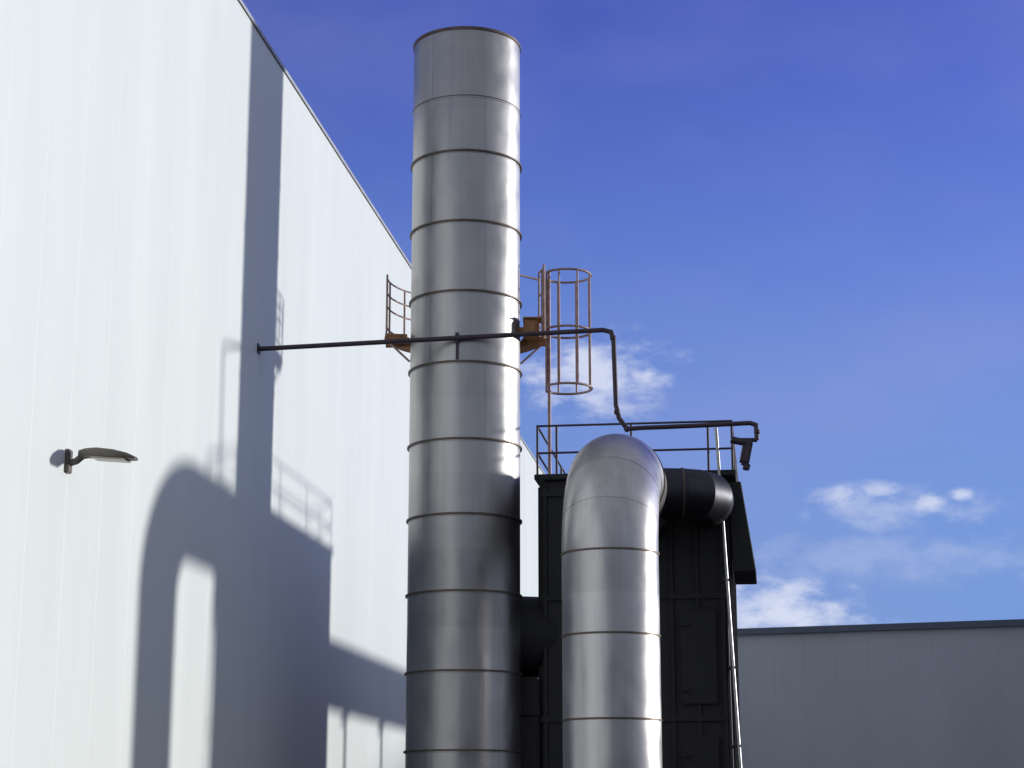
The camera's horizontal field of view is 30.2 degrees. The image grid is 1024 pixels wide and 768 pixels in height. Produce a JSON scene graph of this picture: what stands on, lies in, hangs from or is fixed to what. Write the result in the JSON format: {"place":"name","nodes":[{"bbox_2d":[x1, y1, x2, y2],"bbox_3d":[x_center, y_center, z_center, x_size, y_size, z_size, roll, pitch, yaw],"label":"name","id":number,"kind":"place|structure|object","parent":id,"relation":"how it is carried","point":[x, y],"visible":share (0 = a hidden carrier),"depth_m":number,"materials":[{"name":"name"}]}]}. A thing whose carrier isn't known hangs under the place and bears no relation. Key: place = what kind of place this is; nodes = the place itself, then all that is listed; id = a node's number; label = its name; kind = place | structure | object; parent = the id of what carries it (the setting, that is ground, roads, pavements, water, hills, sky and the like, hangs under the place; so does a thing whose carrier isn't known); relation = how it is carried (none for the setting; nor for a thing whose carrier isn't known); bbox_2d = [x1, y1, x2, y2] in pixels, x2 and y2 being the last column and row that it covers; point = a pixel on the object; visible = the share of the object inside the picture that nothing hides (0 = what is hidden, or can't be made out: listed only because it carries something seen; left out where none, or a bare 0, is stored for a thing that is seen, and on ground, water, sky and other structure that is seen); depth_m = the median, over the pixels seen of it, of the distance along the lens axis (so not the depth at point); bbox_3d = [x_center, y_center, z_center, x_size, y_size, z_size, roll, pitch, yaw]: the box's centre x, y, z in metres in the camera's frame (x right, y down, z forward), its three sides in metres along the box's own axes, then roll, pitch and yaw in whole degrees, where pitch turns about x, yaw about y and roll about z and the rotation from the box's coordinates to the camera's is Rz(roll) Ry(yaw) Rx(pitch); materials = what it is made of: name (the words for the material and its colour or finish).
{"place":"outdoors","nodes":[
{"label":"outdoors","id":0,"kind":"place"},
{"bbox_2d":[0,0,544,767],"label":"white warehouse","id":1,"kind":"structure","parent":0,"point":[216,572],"depth_m":23.34,"materials":[{"name":"metal"}]},
{"bbox_2d":[65,447,137,473],"bbox_3d":[-4.112,0.759,19.015,0.728,0.246,0.282,0,-13,0],"label":"wall street lamp","id":2,"kind":"object","parent":1,"relation":"attached to","point":[104,454],"visible":1,"depth_m":18.98,"materials":[{"name":"metal"}]},
{"bbox_2d":[257,328,759,439],"bbox_3d":[-0.031,-0.042,26.685,7.105,1.561,0.235,1,-13,-4],"label":"overhead pipe","id":3,"kind":"object","parent":1,"relation":"attached to","point":[457,337],"visible":1,"depth_m":26.75,"materials":[{"name":"metal"}]},
{"bbox_2d":[730,436,756,470],"bbox_3d":[3.271,0.984,26.745,0.375,0.468,0.220,0,-13,0],"label":"flood light","id":4,"kind":"object","parent":3,"relation":"attached to","point":[746,444],"visible":1,"depth_m":26.68,"materials":[{"name":"paint"}]},
{"bbox_2d":[242,0,1023,628],"label":"sky","id":5,"kind":"structure","parent":0,"point":[802,221],"materials":[{"name":"blue"}]},
{"bbox_2d":[737,619,1023,767],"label":"grey factory building","id":6,"kind":"structure","parent":0,"point":[950,694],"depth_m":59.48,"materials":[{"name":"grey metal"}]},
{"label":"ground","id":7,"kind":"structure","parent":0,"visible":0},
{"bbox_2d":[403,26,522,767],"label":"industrial chimney","id":8,"kind":"object","parent":7,"relation":"on","point":[463,674],"visible":1,"depth_m":26.79,"materials":[{"name":"silver metal"}]},
{"bbox_2d":[384,263,545,363],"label":"chimney service platform","id":9,"kind":"structure","parent":8,"relation":"attached to","point":[530,343],"depth_m":27.73,"materials":[{"name":"brown metal"}]},
{"bbox_2d":[520,596,557,767],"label":"chimney inlet duct","id":10,"kind":"object","parent":8,"relation":"attached to","point":[538,633],"visible":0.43,"depth_m":26.76,"materials":[{"name":"metal"}]},
{"bbox_2d":[534,420,756,767],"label":"filter housing","id":11,"kind":"object","parent":7,"relation":"on","point":[695,715],"visible":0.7,"depth_m":26.73,"materials":[{"name":"paint"}]},
{"bbox_2d":[520,268,592,473],"bbox_3d":[0.598,-0.117,28.235,1.223,3.162,0.764,2,-13,-9],"label":"caged ladder","id":12,"kind":"object","parent":11,"relation":"on","point":[548,383],"visible":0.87,"depth_m":28.26,"materials":[{"name":"rusted steel"}]},
{"bbox_2d":[679,610,719,767],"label":"access doors","id":13,"kind":"structure","parent":11,"relation":"in","point":[697,627],"depth_m":26.43,"materials":[{"name":"paint"}]},
{"bbox_2d":[714,428,741,767],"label":"drain pipe","id":14,"kind":"object","parent":11,"relation":"attached to","point":[730,649],"visible":0.86,"depth_m":26.41,"materials":[{"name":"metal"}]},
{"bbox_2d":[561,434,733,767],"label":"exhaust duct","id":15,"kind":"object","parent":7,"relation":"on","point":[628,499],"visible":1,"depth_m":23.36,"materials":[{"name":"silver metal"}]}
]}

